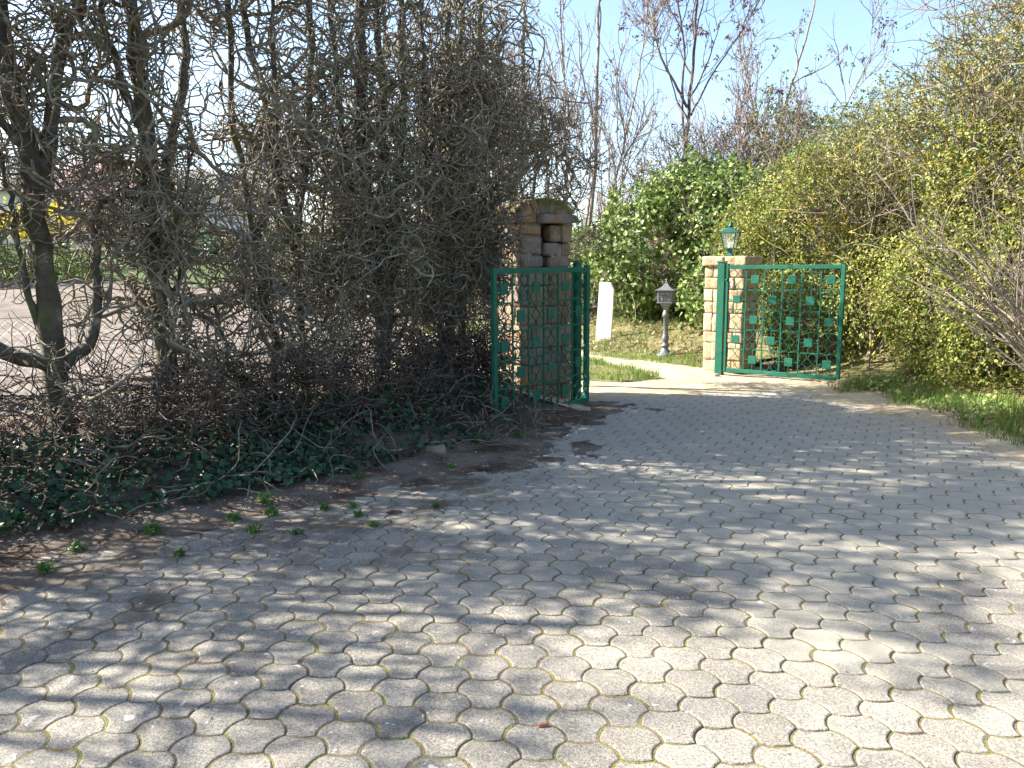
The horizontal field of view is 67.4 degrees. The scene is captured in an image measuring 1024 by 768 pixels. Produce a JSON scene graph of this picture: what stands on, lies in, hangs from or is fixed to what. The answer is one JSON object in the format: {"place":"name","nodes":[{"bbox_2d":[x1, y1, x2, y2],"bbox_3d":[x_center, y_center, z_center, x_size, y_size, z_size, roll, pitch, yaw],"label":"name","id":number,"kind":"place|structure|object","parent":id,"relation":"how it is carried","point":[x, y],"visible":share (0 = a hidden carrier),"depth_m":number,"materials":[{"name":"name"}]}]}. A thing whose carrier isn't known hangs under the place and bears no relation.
{"place":"outdoors","nodes":[
{"label":"outdoors","id":0,"kind":"place"},
{"bbox_2d":[0,278,410,394],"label":"gravel road","id":1,"kind":"structure","parent":0,"point":[19,311],"depth_m":18.32,"materials":[{"name":"grey gravel"}]},
{"bbox_2d":[0,376,665,608],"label":"edge soil","id":2,"kind":"structure","parent":0,"point":[465,457],"depth_m":5.12,"materials":[{"name":"brown soil"}]},
{"bbox_2d":[0,508,36,531],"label":"ivy","id":3,"kind":"object","parent":2,"relation":"on","point":[5,528],"visible":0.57,"depth_m":4.37,"materials":[{"name":"green plant"}]},
{"bbox_2d":[65,539,89,551],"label":"weed","id":4,"kind":"object","parent":2,"relation":"on","point":[76,547],"visible":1,"depth_m":4.13,"materials":[{"name":"green plant"}]},
{"bbox_2d":[88,466,126,485],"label":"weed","id":5,"kind":"object","parent":2,"relation":"on","point":[113,482],"visible":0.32,"depth_m":4.90,"materials":[{"name":"green plant"}]},
{"bbox_2d":[142,519,164,535],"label":"weed","id":6,"kind":"object","parent":2,"relation":"on","point":[153,529],"visible":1,"depth_m":4.39,"materials":[{"name":"green plant"}]},
{"bbox_2d":[7,0,310,476],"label":"hornbeam tree","id":7,"kind":"object","parent":2,"relation":"on","point":[156,269],"visible":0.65,"depth_m":5.49,"materials":[{"name":"brown plant"}]},
{"bbox_2d":[187,478,211,496],"bbox_3d":[-2.058,0.692,5.077,0.175,0.115,0.229,-1,9,0],"label":"stone","id":8,"kind":"object","parent":2,"relation":"on","point":[192,491],"visible":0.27,"depth_m":4.97,"materials":[{"name":"grey stone"}]},
{"bbox_2d":[114,0,403,458],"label":"hornbeam tree","id":9,"kind":"object","parent":2,"relation":"on","point":[296,119],"visible":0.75,"depth_m":6.00,"materials":[{"name":"brown plant"}]},
{"bbox_2d":[253,490,277,505],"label":"weed","id":10,"kind":"object","parent":2,"relation":"on","point":[265,499],"visible":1,"depth_m":4.90,"materials":[{"name":"green plant"}]},
{"bbox_2d":[261,504,280,516],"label":"weed","id":11,"kind":"object","parent":2,"relation":"on","point":[273,511],"visible":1,"depth_m":4.71,"materials":[{"name":"green plant"}]},
{"bbox_2d":[0,343,583,548],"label":"fallen sticks","id":12,"kind":"object","parent":2,"relation":"on","point":[114,459],"visible":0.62,"depth_m":5.54,"materials":[{"name":"wood"}]},
{"bbox_2d":[0,375,592,555],"bbox_3d":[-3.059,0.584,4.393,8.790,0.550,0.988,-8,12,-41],"label":"ivy bank","id":13,"kind":"structure","parent":2,"relation":"on","point":[288,467],"depth_m":5.23,"materials":[{"name":"green plant"}]},
{"bbox_2d":[154,0,440,448],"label":"hornbeam tree","id":14,"kind":"object","parent":2,"relation":"on","point":[325,110],"visible":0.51,"depth_m":6.21,"materials":[{"name":"brown plant"}]},
{"bbox_2d":[353,472,365,478],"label":"weed","id":15,"kind":"object","parent":2,"relation":"on","point":[359,475],"visible":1,"depth_m":5.41,"materials":[{"name":"green plant"}]},
{"bbox_2d":[425,443,445,452],"bbox_3d":[-0.607,0.525,6.134,0.172,0.094,0.144,-1,9,0],"label":"stone","id":16,"kind":"object","parent":2,"relation":"on","point":[439,448],"visible":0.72,"depth_m":6.07,"materials":[{"name":"grey stone"}]},
{"bbox_2d":[447,461,454,468],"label":"weed","id":17,"kind":"object","parent":2,"relation":"on","point":[450,465],"visible":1,"depth_m":5.71,"materials":[{"name":"green plant"}]},
{"bbox_2d":[387,0,558,397],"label":"hornbeam tree","id":18,"kind":"object","parent":2,"relation":"on","point":[507,186],"visible":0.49,"depth_m":7.45,"materials":[{"name":"brown plant"}]},
{"bbox_2d":[470,434,481,442],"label":"weed","id":19,"kind":"object","parent":2,"relation":"on","point":[476,437],"visible":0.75,"depth_m":6.36,"materials":[{"name":"green plant"}]},
{"bbox_2d":[3,230,676,287],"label":"lawn","id":20,"kind":"structure","parent":0,"point":[140,275],"depth_m":30.63,"materials":[{"name":"green plant"}]},
{"bbox_2d":[48,155,174,253],"bbox_3d":[-19.711,-8.852,37.368,7.403,5.320,4.428,-1,9,0],"label":"blossom tree","id":21,"kind":"object","parent":20,"relation":"on","point":[92,200],"visible":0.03,"depth_m":36.70,"materials":[{"name":"plant"}]},
{"bbox_2d":[228,154,316,227],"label":"conifer","id":22,"kind":"object","parent":20,"relation":"on","point":[254,193],"visible":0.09,"depth_m":42.56,"materials":[{"name":"green plant"}]},
{"bbox_2d":[101,215,595,262],"bbox_3d":[-7.031,-6.305,33.447,22.030,2.385,3.070,-1,9,0],"label":"laurel hedge","id":23,"kind":"object","parent":20,"relation":"on","point":[215,253],"visible":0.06,"depth_m":33.19,"materials":[{"name":"green plant"}]},
{"bbox_2d":[0,232,1009,455],"bbox_3d":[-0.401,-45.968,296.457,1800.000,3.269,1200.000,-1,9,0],"label":"ground","id":24,"kind":"structure","parent":0,"point":[574,412],"depth_m":7.50,"materials":[{"name":"soil"}]},
{"bbox_2d":[0,128,55,502],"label":"hornbeam tree","id":25,"kind":"object","parent":24,"relation":"on","point":[12,414],"visible":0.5,"depth_m":4.69,"materials":[{"name":"brown plant"}]},
{"bbox_2d":[1,116,81,213],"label":"bare tree","id":26,"kind":"object","parent":24,"relation":"on","point":[19,182],"visible":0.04,"depth_m":38.54,"materials":[{"name":"beige plant"}]},
{"bbox_2d":[0,196,85,263],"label":"forsythia","id":27,"kind":"object","parent":24,"relation":"on","point":[21,234],"visible":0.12,"depth_m":31.31,"materials":[{"name":"yellow plant"}]},
{"bbox_2d":[0,229,91,283],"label":"dark bush","id":28,"kind":"object","parent":24,"relation":"on","point":[67,257],"visible":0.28,"depth_m":28.04,"materials":[{"name":"green plant"}]},
{"bbox_2d":[0,0,227,491],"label":"hornbeam tree","id":29,"kind":"object","parent":24,"relation":"on","point":[37,168],"visible":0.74,"depth_m":5.17,"materials":[{"name":"brown plant"}]},
{"bbox_2d":[0,169,255,247],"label":"house","id":30,"kind":"structure","parent":24,"relation":"on","point":[2,194],"depth_m":51.09,"materials":[{"name":"grey tile"}]},
{"bbox_2d":[155,110,228,239],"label":"conifer","id":31,"kind":"object","parent":24,"relation":"on","point":[204,194],"visible":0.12,"depth_m":40.73,"materials":[{"name":"green plant"}]},
{"bbox_2d":[0,306,408,429],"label":"wire fence","id":32,"kind":"object","parent":24,"relation":"on","point":[107,354],"visible":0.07,"depth_m":6.33,"materials":[{"name":"grey metal"}]},
{"bbox_2d":[223,114,299,213],"bbox_3d":[-12.200,-10.662,38.746,4.454,6.548,3.389,-1,9,0],"label":"bare tree","id":33,"kind":"object","parent":24,"relation":"on","point":[260,189],"visible":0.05,"depth_m":38.56,"materials":[{"name":"beige plant"}]},
{"bbox_2d":[327,101,391,210],"bbox_3d":[-7.321,-10.375,36.735,4.659,6.967,3.679,-1,9,0],"label":"bare tree","id":34,"kind":"object","parent":24,"relation":"on","point":[370,146],"visible":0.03,"depth_m":36.59,"materials":[{"name":"beige plant"}]},
{"bbox_2d":[246,0,505,429],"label":"hornbeam tree","id":35,"kind":"object","parent":24,"relation":"on","point":[384,313],"visible":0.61,"depth_m":6.65,"materials":[{"name":"brown plant"}]},
{"bbox_2d":[324,0,547,412],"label":"hornbeam tree","id":36,"kind":"object","parent":24,"relation":"on","point":[442,220],"visible":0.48,"depth_m":7.29,"materials":[{"name":"brown plant"}]},
{"bbox_2d":[407,0,616,266],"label":"hornbeam tree","id":37,"kind":"object","parent":24,"relation":"on","point":[544,133],"visible":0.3,"depth_m":9.11,"materials":[{"name":"brown plant"}]},
{"bbox_2d":[492,197,576,397],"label":"gate pillar","id":38,"kind":"structure","parent":24,"relation":"on","point":[546,233],"depth_m":8.26,"materials":[{"name":"stone"}]},
{"bbox_2d":[490,265,589,421],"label":"driveway gate","id":39,"kind":"structure","parent":24,"relation":"on","point":[502,347],"depth_m":7.43,"materials":[{"name":"green metal"}]},
{"bbox_2d":[426,16,671,298],"bbox_3d":[0.774,-5.434,17.818,5.976,7.286,2.309,-1,9,0],"label":"bare tree","id":40,"kind":"object","parent":24,"relation":"on","point":[599,209],"visible":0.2,"depth_m":17.78,"materials":[{"name":"beige plant"}]},
{"bbox_2d":[571,261,582,399],"bbox_3d":[0.695,-0.539,8.215,0.095,1.539,0.095,-6,11,-34],"label":"gate post","id":41,"kind":"object","parent":24,"relation":"on","point":[578,285],"visible":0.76,"depth_m":8.18,"materials":[{"name":"green metal"}]},
{"bbox_2d":[612,0,764,182],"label":"bare tree","id":42,"kind":"object","parent":24,"relation":"on","point":[695,28],"visible":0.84,"depth_m":19.35,"materials":[{"name":"brown plant"}]},
{"bbox_2d":[567,86,910,292],"bbox_3d":[4.982,-3.779,16.353,6.199,4.722,5.490,7,12,40],"label":"bush","id":43,"kind":"object","parent":24,"relation":"on","point":[724,141],"visible":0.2,"depth_m":15.84,"materials":[{"name":"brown plant"}]},
{"bbox_2d":[660,52,817,166],"bbox_3d":[5.033,-4.573,16.994,3.501,5.599,1.731,-1,9,0],"label":"bare tree","id":44,"kind":"object","parent":24,"relation":"on","point":[738,113],"visible":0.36,"depth_m":16.76,"materials":[{"name":"brown plant"}]},
{"bbox_2d":[681,69,868,251],"bbox_3d":[6.046,-4.357,17.045,4.662,5.131,3.457,2,9,14],"label":"bush","id":45,"kind":"object","parent":24,"relation":"on","point":[796,108],"visible":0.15,"depth_m":17.11,"materials":[{"name":"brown plant"}]},
{"bbox_2d":[748,139,830,308],"bbox_3d":[5.512,-3.067,14.877,3.197,3.270,2.546,5,11,33],"label":"bush","id":46,"kind":"object","parent":24,"relation":"on","point":[797,146],"visible":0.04,"depth_m":14.70,"materials":[{"name":"green plant"}]},
{"bbox_2d":[714,0,912,174],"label":"bare tree","id":47,"kind":"object","parent":24,"relation":"on","point":[744,68],"visible":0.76,"depth_m":22.66,"materials":[{"name":"beige plant"}]},
{"bbox_2d":[678,138,954,368],"bbox_3d":[4.577,-1.916,11.223,4.276,3.261,2.883,7,12,41],"label":"hedge shrub","id":48,"kind":"object","parent":24,"relation":"on","point":[802,254],"visible":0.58,"depth_m":10.69,"materials":[{"name":"green plant"}]},
{"bbox_2d":[703,61,989,320],"bbox_3d":[5.752,-2.885,12.090,5.667,4.278,4.282,5,10,31],"label":"hedge shrub","id":49,"kind":"object","parent":24,"relation":"on","point":[834,122],"visible":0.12,"depth_m":12.21,"materials":[{"name":"green plant"}]},
{"bbox_2d":[776,109,977,307],"bbox_3d":[6.429,-3.195,14.124,3.863,3.705,4.502,5,10,30],"label":"bush","id":50,"kind":"object","parent":24,"relation":"on","point":[853,174],"visible":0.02,"depth_m":13.96,"materials":[{"name":"green plant"}]},
{"bbox_2d":[744,0,1023,370],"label":"hedge shrub","id":51,"kind":"object","parent":24,"relation":"on","point":[976,90],"visible":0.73,"depth_m":9.34,"materials":[{"name":"green plant"}]},
{"bbox_2d":[764,377,1023,464],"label":"edge sand","id":52,"kind":"structure","parent":24,"relation":"on","point":[1003,447],"depth_m":7.71,"materials":[{"name":"beige sand"}]},
{"bbox_2d":[836,379,846,385],"bbox_3d":[3.994,0.000,9.330,0.129,0.101,0.154,1,9,13],"label":"stone","id":53,"kind":"object","parent":52,"relation":"on","point":[840,382],"visible":0.46,"depth_m":9.27,"materials":[{"name":"grey stone"}]},
{"bbox_2d":[825,367,1023,445],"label":"verge grass","id":54,"kind":"structure","parent":52,"relation":"on","point":[1015,412],"depth_m":7.69,"materials":[{"name":"green plant"}]},
{"bbox_2d":[856,80,1023,393],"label":"hedge shrub","id":55,"kind":"object","parent":24,"relation":"on","point":[955,355],"visible":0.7,"depth_m":8.38,"materials":[{"name":"green plant"}]},
{"bbox_2d":[874,0,1023,91],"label":"bare tree","id":56,"kind":"object","parent":24,"relation":"on","point":[986,4],"visible":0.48,"depth_m":9.00,"materials":[{"name":"brown plant"}]},
{"bbox_2d":[966,175,1023,384],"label":"hedge shrub","id":57,"kind":"object","parent":24,"relation":"on","point":[1022,250],"visible":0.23,"depth_m":7.90,"materials":[{"name":"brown plant"}]},
{"bbox_2d":[0,386,1023,767],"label":"driveway","id":58,"kind":"structure","parent":0,"point":[444,706],"depth_m":3.31,"materials":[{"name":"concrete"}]},
{"bbox_2d":[34,557,57,574],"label":"weed","id":59,"kind":"object","parent":58,"relation":"on","point":[42,567],"visible":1,"depth_m":3.85,"materials":[{"name":"green plant"}]},
{"bbox_2d":[172,546,187,557],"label":"weed","id":60,"kind":"object","parent":58,"relation":"on","point":[180,552],"visible":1,"depth_m":4.04,"materials":[{"name":"green plant"}]},
{"bbox_2d":[224,510,241,521],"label":"weed","id":61,"kind":"object","parent":58,"relation":"on","point":[232,516],"visible":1,"depth_m":4.61,"materials":[{"name":"green plant"}]},
{"bbox_2d":[244,520,263,533],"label":"weed","id":62,"kind":"object","parent":58,"relation":"on","point":[251,527],"visible":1,"depth_m":4.40,"materials":[{"name":"green plant"}]},
{"bbox_2d":[287,527,303,534],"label":"weed","id":63,"kind":"object","parent":58,"relation":"on","point":[294,531],"visible":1,"depth_m":4.36,"materials":[{"name":"green plant"}]},
{"bbox_2d":[319,502,330,510],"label":"weed","id":64,"kind":"object","parent":58,"relation":"on","point":[324,506],"visible":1,"depth_m":4.79,"materials":[{"name":"green plant"}]},
{"bbox_2d":[346,501,359,507],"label":"weed","id":65,"kind":"object","parent":58,"relation":"on","point":[353,505],"visible":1,"depth_m":4.83,"materials":[{"name":"green plant"}]},
{"bbox_2d":[351,509,362,517],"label":"weed","id":66,"kind":"object","parent":58,"relation":"on","point":[358,514],"visible":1,"depth_m":4.66,"materials":[{"name":"green plant"}]},
{"bbox_2d":[367,519,381,528],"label":"weed","id":67,"kind":"object","parent":58,"relation":"on","point":[373,524],"visible":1,"depth_m":4.48,"materials":[{"name":"green plant"}]},
{"bbox_2d":[432,501,439,507],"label":"weed","id":68,"kind":"object","parent":58,"relation":"on","point":[435,504],"visible":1,"depth_m":4.83,"materials":[{"name":"green plant"}]},
{"bbox_2d":[1,375,1023,742],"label":"pebbles","id":69,"kind":"object","parent":58,"relation":"on","point":[511,497],"visible":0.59,"depth_m":4.59,"materials":[{"name":"grey stone"}]},
{"bbox_2d":[4,401,1022,766],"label":"joint moss","id":70,"kind":"object","parent":58,"relation":"on","point":[708,591],"visible":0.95,"depth_m":3.65,"materials":[{"name":"green plant"}]},
{"bbox_2d":[538,722,548,727],"bbox_3d":[0.104,1.117,2.516,0.035,0.015,0.012,-1,9,-5],"label":"brick fragment","id":71,"kind":"object","parent":58,"relation":"on","point":[543,724],"visible":1,"depth_m":2.51,"materials":[{"name":"brick"}]},
{"bbox_2d":[484,310,1023,450],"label":"pale leaf litter","id":72,"kind":"object","parent":58,"relation":"on","point":[644,344],"visible":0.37,"depth_m":12.05,"materials":[{"name":"beige plant"}]},
{"bbox_2d":[0,0,1023,231],"label":"sky","id":73,"kind":"structure","parent":0,"point":[852,21],"materials":[{"name":"blue"}]},
{"bbox_2d":[263,331,794,410],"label":"sand path","id":74,"kind":"structure","parent":0,"point":[687,377],"depth_m":9.55,"materials":[{"name":"beige sand"}]},
{"bbox_2d":[581,360,664,382],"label":"grass island","id":75,"kind":"structure","parent":74,"relation":"on","point":[592,378],"depth_m":10.16,"materials":[{"name":"plant"}]},
{"bbox_2d":[570,354,659,381],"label":"grass tufts","id":76,"kind":"object","parent":75,"relation":"on","point":[645,373],"visible":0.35,"depth_m":10.28,"materials":[{"name":"green plant"}]},
{"bbox_2d":[714,261,728,374],"bbox_3d":[2.807,-0.882,10.325,0.120,1.522,0.120,6,11,37],"label":"gate post","id":77,"kind":"object","parent":74,"relation":"on","point":[720,315],"visible":0.89,"depth_m":10.28,"materials":[{"name":"green metal"}]},
{"bbox_2d":[722,264,846,380],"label":"driveway gate","id":78,"kind":"structure","parent":77,"relation":"attached to","point":[831,279],"depth_m":9.77,"materials":[{"name":"green metal"}]},
{"bbox_2d":[702,256,762,372],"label":"gate pillar","id":79,"kind":"structure","parent":74,"relation":"on","point":[710,298],"depth_m":10.59,"materials":[{"name":"stone"}]},
{"bbox_2d":[717,221,743,255],"bbox_3d":[3.011,-2.006,10.595,0.283,0.485,0.283,5,10,32],"label":"lantern","id":80,"kind":"object","parent":79,"relation":"on","point":[730,229],"visible":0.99,"depth_m":10.56,"materials":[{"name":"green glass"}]},
{"bbox_2d":[417,303,817,367],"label":"grass bank","id":81,"kind":"structure","parent":0,"point":[699,339],"depth_m":13.37,"materials":[{"name":"plant"}]},
{"bbox_2d":[569,222,617,319],"bbox_3d":[0.702,-2.238,16.445,3.062,2.367,2.295,4,10,25],"label":"ivy mound","id":82,"kind":"object","parent":81,"relation":"on","point":[591,268],"visible":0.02,"depth_m":15.88,"materials":[{"name":"green plant"}]},
{"bbox_2d":[595,282,613,340],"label":"white slab","id":83,"kind":"structure","parent":81,"relation":"on","point":[604,323],"depth_m":14.05,"materials":[{"name":"paint"}]},
{"bbox_2d":[526,0,689,311],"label":"bare tree","id":84,"kind":"object","parent":81,"relation":"on","point":[594,130],"visible":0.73,"depth_m":15.71,"materials":[{"name":"beige plant"}]},
{"bbox_2d":[654,279,677,356],"bbox_3d":[2.461,-1.062,12.286,0.319,1.244,0.319,3,10,24],"label":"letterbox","id":85,"kind":"object","parent":81,"relation":"on","point":[666,295],"visible":0.96,"depth_m":12.21,"materials":[{"name":"grey metal"}]},
{"bbox_2d":[573,144,817,333],"bbox_3d":[3.627,-2.752,14.568,4.501,3.660,3.534,8,12,42],"label":"bush","id":86,"kind":"object","parent":81,"relation":"on","point":[636,285],"visible":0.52,"depth_m":14.29,"materials":[{"name":"green plant"}]},
{"bbox_2d":[784,333,1023,436],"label":"grass verge","id":87,"kind":"object","parent":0,"point":[877,363],"depth_m":9.55,"materials":[{"name":"plant"}]},
{"bbox_2d":[851,365,1023,423],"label":"verge ivy","id":88,"kind":"object","parent":87,"relation":"on","point":[984,400],"visible":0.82,"depth_m":7.75,"materials":[{"name":"green plant"}]},
{"bbox_2d":[874,179,1023,370],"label":"dry shrub","id":89,"kind":"object","parent":87,"relation":"on","point":[1009,302],"visible":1,"depth_m":6.32,"materials":[{"name":"beige plant"}]}
]}

